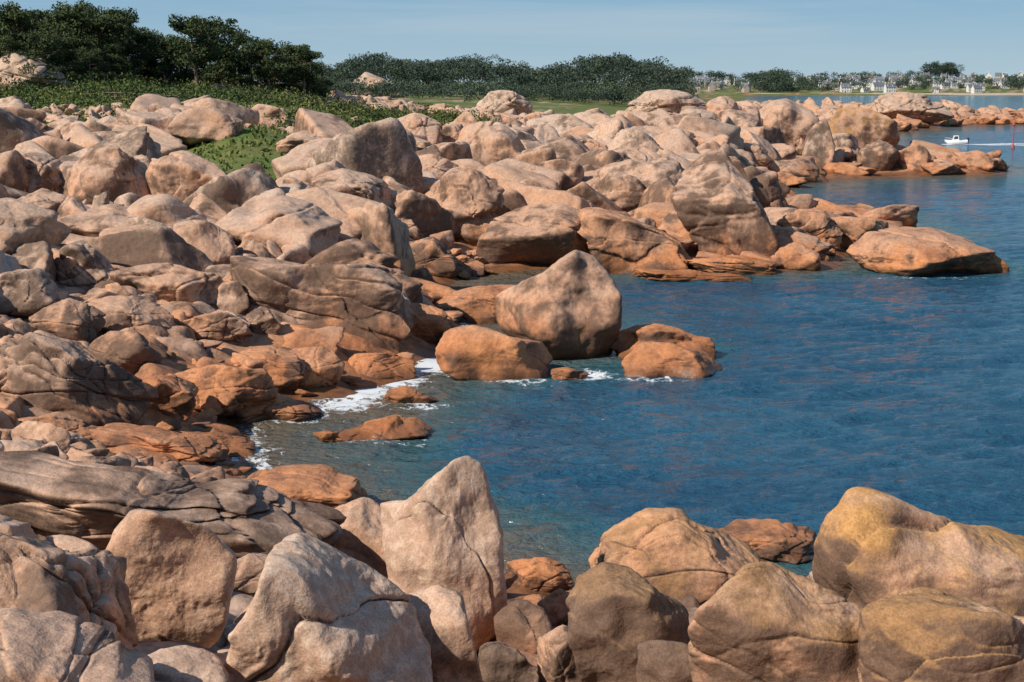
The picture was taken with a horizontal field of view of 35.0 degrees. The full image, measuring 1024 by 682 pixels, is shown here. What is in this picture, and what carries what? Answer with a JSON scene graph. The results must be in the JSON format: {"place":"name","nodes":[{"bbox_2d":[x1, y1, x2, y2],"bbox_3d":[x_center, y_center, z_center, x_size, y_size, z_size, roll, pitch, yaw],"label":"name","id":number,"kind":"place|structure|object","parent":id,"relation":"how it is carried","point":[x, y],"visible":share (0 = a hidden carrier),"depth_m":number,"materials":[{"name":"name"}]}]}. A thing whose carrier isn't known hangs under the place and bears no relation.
{"place":"outdoors","nodes":[
{"label":"outdoors","id":0,"kind":"place"},
{"bbox_2d":[0,126,829,478],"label":"boulder field","id":1,"kind":"structure","parent":0,"point":[32,236],"depth_m":80.47,"materials":[{"name":"stone"}]},
{"bbox_2d":[0,268,58,319],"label":"granite boulder","id":2,"kind":"object","parent":1,"relation":"on","point":[26,293],"visible":0.77,"depth_m":62.37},
{"bbox_2d":[21,152,61,192],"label":"granite boulder","id":3,"kind":"object","parent":1,"relation":"on","point":[43,170],"visible":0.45,"depth_m":98.63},
{"bbox_2d":[17,188,66,217],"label":"granite boulder","id":4,"kind":"object","parent":1,"relation":"on","point":[47,199],"visible":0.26,"depth_m":86.02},
{"bbox_2d":[0,330,158,426],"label":"granite boulder","id":5,"kind":"object","parent":1,"relation":"on","point":[41,369],"visible":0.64,"depth_m":51.07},
{"bbox_2d":[55,241,114,290],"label":"granite boulder","id":6,"kind":"object","parent":1,"relation":"on","point":[91,268],"visible":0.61,"depth_m":69.46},
{"bbox_2d":[57,204,146,236],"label":"granite boulder","id":7,"kind":"object","parent":1,"relation":"on","point":[94,222],"visible":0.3,"depth_m":82.00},
{"bbox_2d":[66,147,149,204],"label":"granite boulder","id":8,"kind":"object","parent":1,"relation":"on","point":[114,173],"visible":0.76,"depth_m":97.47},
{"bbox_2d":[87,295,173,336],"bbox_3d":[-15.161,-0.851,64.393,3.366,1.866,2.181,0,9,0],"label":"granite boulder","id":9,"kind":"object","parent":1,"relation":"on","point":[140,315],"visible":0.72,"depth_m":63.70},
{"bbox_2d":[109,263,222,309],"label":"granite boulder","id":10,"kind":"object","parent":1,"relation":"on","point":[169,282],"visible":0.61,"depth_m":68.84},
{"bbox_2d":[145,150,225,201],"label":"granite boulder","id":11,"kind":"object","parent":1,"relation":"on","point":[182,175],"visible":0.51,"depth_m":97.30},
{"bbox_2d":[173,220,234,264],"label":"granite boulder","id":12,"kind":"object","parent":1,"relation":"on","point":[214,243],"visible":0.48,"depth_m":77.06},
{"bbox_2d":[183,310,252,342],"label":"granite boulder","id":13,"kind":"object","parent":1,"relation":"on","point":[225,325],"visible":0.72,"depth_m":65.69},
{"bbox_2d":[214,280,249,313],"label":"granite boulder","id":14,"kind":"object","parent":1,"relation":"on","point":[232,296],"visible":0.69,"depth_m":69.60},
{"bbox_2d":[244,307,280,334],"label":"granite boulder","id":15,"kind":"object","parent":1,"relation":"on","point":[261,320],"visible":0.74,"depth_m":67.36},
{"bbox_2d":[230,345,306,391],"bbox_3d":[-9.385,1.243,62.938,2.846,1.895,1.945,-3,9,-15],"label":"granite boulder","id":16,"kind":"object","parent":1,"relation":"on","point":[284,368],"visible":0.67,"depth_m":62.44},
{"bbox_2d":[215,195,341,257],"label":"granite boulder","id":17,"kind":"object","parent":1,"relation":"on","point":[280,220],"visible":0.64,"depth_m":83.72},
{"bbox_2d":[290,346,344,387],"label":"granite boulder","id":18,"kind":"object","parent":1,"relation":"on","point":[324,366],"visible":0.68,"depth_m":63.84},
{"bbox_2d":[229,255,410,353],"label":"granite boulder","id":19,"kind":"object","parent":1,"relation":"on","point":[364,301],"visible":0.69,"depth_m":70.03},
{"bbox_2d":[310,168,392,207],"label":"granite boulder","id":20,"kind":"object","parent":1,"relation":"on","point":[360,184],"visible":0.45,"depth_m":104.58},
{"bbox_2d":[410,303,457,343],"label":"granite boulder","id":21,"kind":"object","parent":1,"relation":"on","point":[433,324],"visible":0.63,"depth_m":74.35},
{"bbox_2d":[409,237,461,277],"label":"granite boulder","id":22,"kind":"object","parent":1,"relation":"on","point":[434,256],"visible":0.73,"depth_m":99.46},
{"bbox_2d":[0,94,918,255],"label":"boulder field","id":23,"kind":"structure","parent":0,"point":[394,148],"depth_m":126.94,"materials":[{"name":"stone"}]},
{"bbox_2d":[276,130,322,153],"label":"granite boulder","id":24,"kind":"object","parent":23,"relation":"on","point":[288,143],"visible":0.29,"depth_m":125.88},
{"bbox_2d":[429,166,504,221],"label":"granite boulder","id":25,"kind":"object","parent":23,"relation":"on","point":[463,193],"visible":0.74,"depth_m":107.93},
{"bbox_2d":[470,124,525,166],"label":"granite boulder","id":26,"kind":"object","parent":23,"relation":"on","point":[494,143],"visible":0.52,"depth_m":141.72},
{"bbox_2d":[0,78,1023,681],"bbox_3d":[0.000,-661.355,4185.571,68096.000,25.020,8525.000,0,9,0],"label":"coastal ground","id":27,"kind":"structure","parent":0,"point":[182,344],"depth_m":68.78,"materials":[{"name":"stone"}]},
{"bbox_2d":[0,1,47,54],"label":"pine tree","id":28,"kind":"object","parent":27,"relation":"on","point":[19,17],"visible":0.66,"depth_m":209.91,"materials":[{"name":"green plant"}]},
{"bbox_2d":[0,53,70,89],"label":"granite boulder","id":29,"kind":"object","parent":27,"relation":"on","point":[36,75],"visible":0.59,"depth_m":204.54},
{"bbox_2d":[17,29,78,79],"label":"pine tree","id":30,"kind":"object","parent":27,"relation":"on","point":[41,43],"visible":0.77,"depth_m":206.62,"materials":[{"name":"green plant"}]},
{"bbox_2d":[18,412,97,439],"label":"granite boulder","id":31,"kind":"object","parent":27,"relation":"on","point":[68,422],"visible":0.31,"depth_m":49.09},
{"bbox_2d":[35,0,94,65],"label":"pine tree","id":32,"kind":"object","parent":27,"relation":"on","point":[62,18],"visible":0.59,"depth_m":216.54,"materials":[{"name":"green plant"}]},
{"bbox_2d":[29,298,105,343],"bbox_3d":[-17.035,-0.704,61.797,2.789,1.738,1.907,0,9,0],"label":"granite boulder","id":33,"kind":"object","parent":27,"relation":"on","point":[72,319],"visible":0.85,"depth_m":61.48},
{"bbox_2d":[0,532,138,649],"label":"granite slab","id":34,"kind":"structure","parent":27,"relation":"on","point":[84,585],"depth_m":19.58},
{"bbox_2d":[0,608,154,681],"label":"granite slab","id":35,"kind":"structure","parent":27,"relation":"on","point":[52,646],"depth_m":17.32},
{"bbox_2d":[65,0,145,72],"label":"pine tree","id":36,"kind":"object","parent":27,"relation":"on","point":[103,23],"visible":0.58,"depth_m":222.71,"materials":[{"name":"green plant"}]},
{"bbox_2d":[88,331,161,373],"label":"granite boulder","id":37,"kind":"object","parent":27,"relation":"on","point":[130,352],"visible":0.76,"depth_m":59.21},
{"bbox_2d":[103,25,159,81],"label":"pine tree","id":38,"kind":"object","parent":27,"relation":"on","point":[144,38],"visible":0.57,"depth_m":227.99,"materials":[{"name":"green plant"}]},
{"bbox_2d":[89,423,222,463],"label":"granite slab","id":39,"kind":"structure","parent":27,"relation":"on","point":[200,448],"depth_m":49.05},
{"bbox_2d":[142,373,198,421],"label":"granite boulder","id":40,"kind":"object","parent":27,"relation":"on","point":[176,398],"visible":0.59,"depth_m":54.95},
{"bbox_2d":[106,509,236,647],"bbox_3d":[-5.057,3.433,23.610,2.006,2.446,1.827,-3,9,-18],"label":"granite boulder","id":41,"kind":"object","parent":27,"relation":"on","point":[180,577],"visible":0.7,"depth_m":23.00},
{"bbox_2d":[0,450,346,558],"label":"granite slab","id":42,"kind":"structure","parent":27,"relation":"on","point":[46,494],"depth_m":29.48,"materials":[{"name":"stone"}]},
{"bbox_2d":[148,32,210,85],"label":"pine tree","id":43,"kind":"object","parent":27,"relation":"on","point":[185,73],"visible":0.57,"depth_m":233.59,"materials":[{"name":"green plant"}]},
{"bbox_2d":[166,14,223,86],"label":"pine tree","id":44,"kind":"object","parent":27,"relation":"on","point":[190,27],"visible":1,"depth_m":219.98,"materials":[{"name":"green plant"}]},
{"bbox_2d":[165,107,243,146],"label":"granite boulder","id":45,"kind":"object","parent":27,"relation":"on","point":[191,127],"visible":0.82,"depth_m":129.97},
{"bbox_2d":[188,16,254,85],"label":"pine tree","id":46,"kind":"object","parent":27,"relation":"on","point":[224,67],"visible":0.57,"depth_m":230.35,"materials":[{"name":"green plant"}]},
{"bbox_2d":[175,363,277,417],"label":"granite slab","id":47,"kind":"structure","parent":27,"relation":"on","point":[226,390],"depth_m":57.63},
{"bbox_2d":[2,87,494,180],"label":"grass","id":48,"kind":"structure","parent":27,"relation":"on","point":[264,128],"depth_m":133.10,"materials":[{"name":"green plant"}]},
{"bbox_2d":[217,37,280,89],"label":"pine tree","id":49,"kind":"object","parent":27,"relation":"on","point":[256,58],"visible":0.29,"depth_m":235.30,"materials":[{"name":"green plant"}]},
{"bbox_2d":[0,70,499,174],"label":"coastal shrubs","id":50,"kind":"object","parent":27,"relation":"on","point":[141,86],"visible":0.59,"depth_m":194.10,"materials":[{"name":"green plant"}]},
{"bbox_2d":[233,553,267,596],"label":"granite boulder","id":51,"kind":"object","parent":27,"relation":"on","point":[250,566],"visible":0.37,"depth_m":28.23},
{"bbox_2d":[251,104,286,127],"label":"granite boulder","id":52,"kind":"object","parent":27,"relation":"on","point":[262,109],"visible":0.45,"depth_m":166.78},
{"bbox_2d":[227,392,322,424],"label":"granite slab","id":53,"kind":"structure","parent":27,"relation":"on","point":[283,407],"depth_m":58.42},
{"bbox_2d":[251,464,367,507],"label":"granite slab","id":54,"kind":"structure","parent":27,"relation":"on","point":[329,486],"depth_m":45.17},
{"bbox_2d":[223,533,432,681],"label":"granite boulder","id":55,"kind":"object","parent":27,"relation":"on","point":[318,610],"visible":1,"depth_m":19.48,"materials":[{"name":"stone"}]},
{"bbox_2d":[332,497,387,577],"bbox_3d":[-3.009,4.434,32.282,2.191,2.587,1.327,6,11,34],"label":"granite boulder","id":56,"kind":"object","parent":27,"relation":"on","point":[362,530],"visible":0.21,"depth_m":31.79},
{"bbox_2d":[347,352,415,380],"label":"granite slab","id":57,"kind":"structure","parent":27,"relation":"on","point":[392,366],"depth_m":66.82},
{"bbox_2d":[0,420,814,670],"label":"shore rocks","id":58,"kind":"object","parent":27,"relation":"on","point":[51,439],"visible":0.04,"depth_m":37.75,"materials":[{"name":"stone"}]},
{"bbox_2d":[148,645,229,681],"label":"granite boulder","id":59,"kind":"object","parent":58,"relation":"on","point":[182,663],"visible":0.81,"depth_m":19.06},
{"bbox_2d":[382,386,436,402],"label":"granite slab","id":60,"kind":"structure","parent":27,"relation":"on","point":[404,394],"depth_m":61.56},
{"bbox_2d":[398,113,442,144],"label":"granite boulder","id":61,"kind":"object","parent":27,"relation":"on","point":[429,128],"visible":0.45,"depth_m":155.05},
{"bbox_2d":[418,154,458,178],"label":"granite boulder","id":62,"kind":"object","parent":27,"relation":"on","point":[438,166],"visible":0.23,"depth_m":127.88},
{"bbox_2d":[380,456,506,652],"bbox_3d":[-1.187,4.185,30.254,2.243,4.164,1.686,-4,10,-24],"label":"granite boulder","id":63,"kind":"object","parent":27,"relation":"on","point":[442,527],"visible":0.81,"depth_m":29.71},
{"bbox_2d":[407,584,482,681],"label":"granite boulder","id":64,"kind":"object","parent":27,"relation":"on","point":[442,618],"visible":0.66,"depth_m":21.13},
{"bbox_2d":[434,284,513,323],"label":"granite slab","id":65,"kind":"structure","parent":27,"relation":"on","point":[475,304],"depth_m":82.48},
{"bbox_2d":[454,213,493,245],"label":"granite boulder","id":66,"kind":"object","parent":27,"relation":"on","point":[470,231],"visible":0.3,"depth_m":107.97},
{"bbox_2d":[435,325,552,380],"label":"granite boulder","id":67,"kind":"object","parent":27,"relation":"on","point":[472,352],"visible":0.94,"depth_m":66.56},
{"bbox_2d":[475,90,532,114],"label":"granite boulder","id":68,"kind":"object","parent":27,"relation":"on","point":[501,101],"visible":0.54,"depth_m":270.76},
{"bbox_2d":[478,641,538,681],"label":"granite boulder","id":69,"kind":"object","parent":27,"relation":"on","point":[500,661],"visible":0.9,"depth_m":23.92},
{"bbox_2d":[494,599,552,654],"bbox_3d":[0.258,5.365,29.642,1.198,1.252,0.823,3,10,21],"label":"granite boulder","id":70,"kind":"object","parent":27,"relation":"on","point":[524,625],"visible":0.59,"depth_m":29.35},
{"bbox_2d":[476,202,590,265],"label":"granite boulder","id":71,"kind":"object","parent":27,"relation":"on","point":[544,233],"visible":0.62,"depth_m":105.17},
{"bbox_2d":[506,557,572,592],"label":"granite boulder","id":72,"kind":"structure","parent":27,"relation":"on","point":[545,574],"depth_m":38.24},
{"bbox_2d":[537,588,569,626],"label":"granite boulder","id":73,"kind":"object","parent":27,"relation":"on","point":[554,606],"visible":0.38,"depth_m":31.93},
{"bbox_2d":[495,250,621,359],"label":"granite boulder","id":74,"kind":"object","parent":27,"relation":"on","point":[568,305],"visible":0.91,"depth_m":71.45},
{"bbox_2d":[537,624,581,681],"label":"granite boulder","id":75,"kind":"object","parent":27,"relation":"on","point":[555,659],"visible":0.58,"depth_m":23.92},
{"bbox_2d":[539,159,584,189],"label":"granite boulder","id":76,"kind":"object","parent":27,"relation":"on","point":[573,172],"visible":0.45,"depth_m":129.20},
{"bbox_2d":[591,171,644,212],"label":"granite boulder","id":77,"kind":"object","parent":27,"relation":"on","point":[623,191],"visible":0.48,"depth_m":123.30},
{"bbox_2d":[566,562,689,681],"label":"granite boulder","id":78,"kind":"object","parent":27,"relation":"on","point":[618,614],"visible":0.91,"depth_m":22.19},
{"bbox_2d":[576,207,690,273],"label":"granite boulder","id":79,"kind":"object","parent":27,"relation":"on","point":[618,243],"visible":0.77,"depth_m":104.37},
{"bbox_2d":[614,147,660,161],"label":"granite boulder","id":80,"kind":"object","parent":27,"relation":"on","point":[644,154],"visible":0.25,"depth_m":142.49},
{"bbox_2d":[611,323,715,359],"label":"granite boulder","id":81,"kind":"object","parent":27,"relation":"on","point":[627,341],"visible":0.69,"depth_m":72.13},
{"bbox_2d":[636,640,691,681],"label":"granite boulder","id":82,"kind":"object","parent":27,"relation":"on","point":[662,661],"visible":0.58,"depth_m":19.06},
{"bbox_2d":[625,89,705,114],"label":"granite boulder","id":83,"kind":"object","parent":27,"relation":"on","point":[672,102],"visible":0.5,"depth_m":462.34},
{"bbox_2d":[312,51,1023,105],"bbox_3d":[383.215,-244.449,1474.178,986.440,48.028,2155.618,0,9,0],"label":"distant trees","id":84,"kind":"object","parent":27,"relation":"on","point":[437,75],"visible":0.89,"depth_m":689.87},
{"bbox_2d":[621,342,721,377],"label":"granite boulder","id":85,"kind":"object","parent":27,"relation":"on","point":[652,359],"visible":0.89,"depth_m":67.46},
{"bbox_2d":[588,508,759,605],"bbox_3d":[3.317,4.613,32.446,3.541,2.318,2.347,0,9,0],"label":"granite boulder","id":86,"kind":"object","parent":27,"relation":"on","point":[676,553],"visible":0.65,"depth_m":31.87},
{"bbox_2d":[631,268,752,281],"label":"granite slab","id":87,"kind":"structure","parent":27,"relation":"on","point":[683,275],"depth_m":99.92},
{"bbox_2d":[706,95,741,118],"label":"granite boulder","id":88,"kind":"object","parent":27,"relation":"on","point":[718,106],"visible":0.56,"depth_m":454.73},
{"bbox_2d":[670,149,779,257],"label":"granite boulder","id":89,"kind":"object","parent":27,"relation":"on","point":[718,208],"visible":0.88,"depth_m":108.08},
{"bbox_2d":[687,255,775,274],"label":"granite slab","id":90,"kind":"structure","parent":27,"relation":"on","point":[737,264],"depth_m":102.79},
{"bbox_2d":[718,518,816,564],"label":"granite slab","id":91,"kind":"structure","parent":27,"relation":"on","point":[771,540],"depth_m":41.30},
{"bbox_2d":[688,561,861,681],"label":"granite boulder","id":92,"kind":"object","parent":27,"relation":"on","point":[762,621],"visible":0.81,"depth_m":18.55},
{"bbox_2d":[775,208,842,250],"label":"granite boulder","id":93,"kind":"object","parent":27,"relation":"on","point":[821,224],"visible":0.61,"depth_m":114.85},
{"bbox_2d":[831,216,888,249],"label":"granite boulder","id":94,"kind":"object","parent":27,"relation":"on","point":[853,229],"visible":0.38,"depth_m":116.56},
{"bbox_2d":[855,140,898,170],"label":"granite boulder","id":95,"kind":"object","parent":27,"relation":"on","point":[880,155],"visible":0.69,"depth_m":216.24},
{"bbox_2d":[867,92,954,123],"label":"granite boulder","id":96,"kind":"object","parent":27,"relation":"on","point":[924,109],"visible":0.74,"depth_m":452.72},
{"bbox_2d":[895,144,931,172],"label":"granite boulder","id":97,"kind":"object","parent":27,"relation":"on","point":[914,157],"visible":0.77,"depth_m":217.92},
{"bbox_2d":[812,487,1023,615],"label":"granite boulder","id":98,"kind":"object","parent":27,"relation":"on","point":[870,545],"visible":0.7,"depth_m":19.80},
{"bbox_2d":[846,226,1009,276],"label":"granite boulder","id":99,"kind":"object","parent":27,"relation":"on","point":[913,251],"visible":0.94,"depth_m":103.49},
{"bbox_2d":[857,587,1023,681],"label":"granite boulder","id":100,"kind":"object","parent":27,"relation":"on","point":[922,634],"visible":1,"depth_m":17.87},
{"bbox_2d":[955,150,998,171],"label":"granite boulder","id":101,"kind":"object","parent":27,"relation":"on","point":[977,160],"visible":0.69,"depth_m":219.03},
{"bbox_2d":[0,0,1023,82],"label":"sky","id":102,"kind":"structure","parent":0,"point":[810,37],"materials":[{"name":"blue"}]},
{"bbox_2d":[129,77,1008,186],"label":"boulder field","id":103,"kind":"structure","parent":0,"point":[790,166],"depth_m":205.65,"materials":[{"name":"stone"}]},
{"bbox_2d":[41,32,97,73],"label":"pine tree","id":104,"kind":"object","parent":103,"relation":"on","point":[74,41],"visible":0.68,"depth_m":214.39,"materials":[{"name":"green plant"}]},
{"bbox_2d":[65,46,116,83],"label":"pine tree","id":105,"kind":"object","parent":103,"relation":"on","point":[84,54],"visible":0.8,"depth_m":210.85,"materials":[{"name":"green plant"}]},
{"bbox_2d":[90,42,137,82],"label":"pine tree","id":106,"kind":"object","parent":103,"relation":"on","point":[108,52],"visible":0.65,"depth_m":218.56,"materials":[{"name":"green plant"}]},
{"bbox_2d":[132,29,187,81],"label":"pine tree","id":107,"kind":"object","parent":103,"relation":"on","point":[145,71],"visible":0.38,"depth_m":239.69,"materials":[{"name":"green plant"}]},
{"bbox_2d":[238,37,292,92],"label":"pine tree","id":108,"kind":"object","parent":103,"relation":"on","point":[264,47],"visible":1,"depth_m":227.97,"materials":[{"name":"green plant"}]},
{"bbox_2d":[278,45,323,95],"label":"pine tree","id":109,"kind":"object","parent":103,"relation":"on","point":[302,69],"visible":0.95,"depth_m":231.63,"materials":[{"name":"green plant"}]},
{"bbox_2d":[285,53,335,98],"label":"pine tree","id":110,"kind":"object","parent":103,"relation":"on","point":[322,90],"visible":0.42,"depth_m":236.45,"materials":[{"name":"green plant"}]},
{"bbox_2d":[759,98,819,146],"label":"granite boulder","id":111,"kind":"object","parent":103,"relation":"on","point":[793,121],"visible":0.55,"depth_m":227.34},
{"bbox_2d":[800,121,835,168],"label":"granite boulder","id":112,"kind":"object","parent":103,"relation":"on","point":[819,145],"visible":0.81,"depth_m":214.50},
{"bbox_2d":[828,107,899,148],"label":"granite boulder","id":113,"kind":"object","parent":103,"relation":"on","point":[864,126],"visible":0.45,"depth_m":231.79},
{"bbox_2d":[231,96,1023,590],"bbox_3d":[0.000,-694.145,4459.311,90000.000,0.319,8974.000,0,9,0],"label":"sea water","id":114,"kind":"structure","parent":0,"point":[815,398],"depth_m":60.42,"materials":[{"name":"liquid"}]},
{"bbox_2d":[174,431,255,456],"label":"granite slab","id":115,"kind":"structure","parent":114,"relation":"in","point":[239,446],"depth_m":52.87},
{"bbox_2d":[334,414,431,440],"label":"granite slab","id":116,"kind":"structure","parent":114,"relation":"in","point":[396,427],"depth_m":55.32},
{"bbox_2d":[771,242,821,270],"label":"granite boulder","id":117,"kind":"object","parent":114,"relation":"in","point":[795,256],"visible":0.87,"depth_m":105.48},
{"bbox_2d":[736,97,1023,130],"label":"rocky reef","id":118,"kind":"object","parent":114,"relation":"in","point":[961,113],"visible":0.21,"depth_m":495.87,"materials":[{"name":"stone"}]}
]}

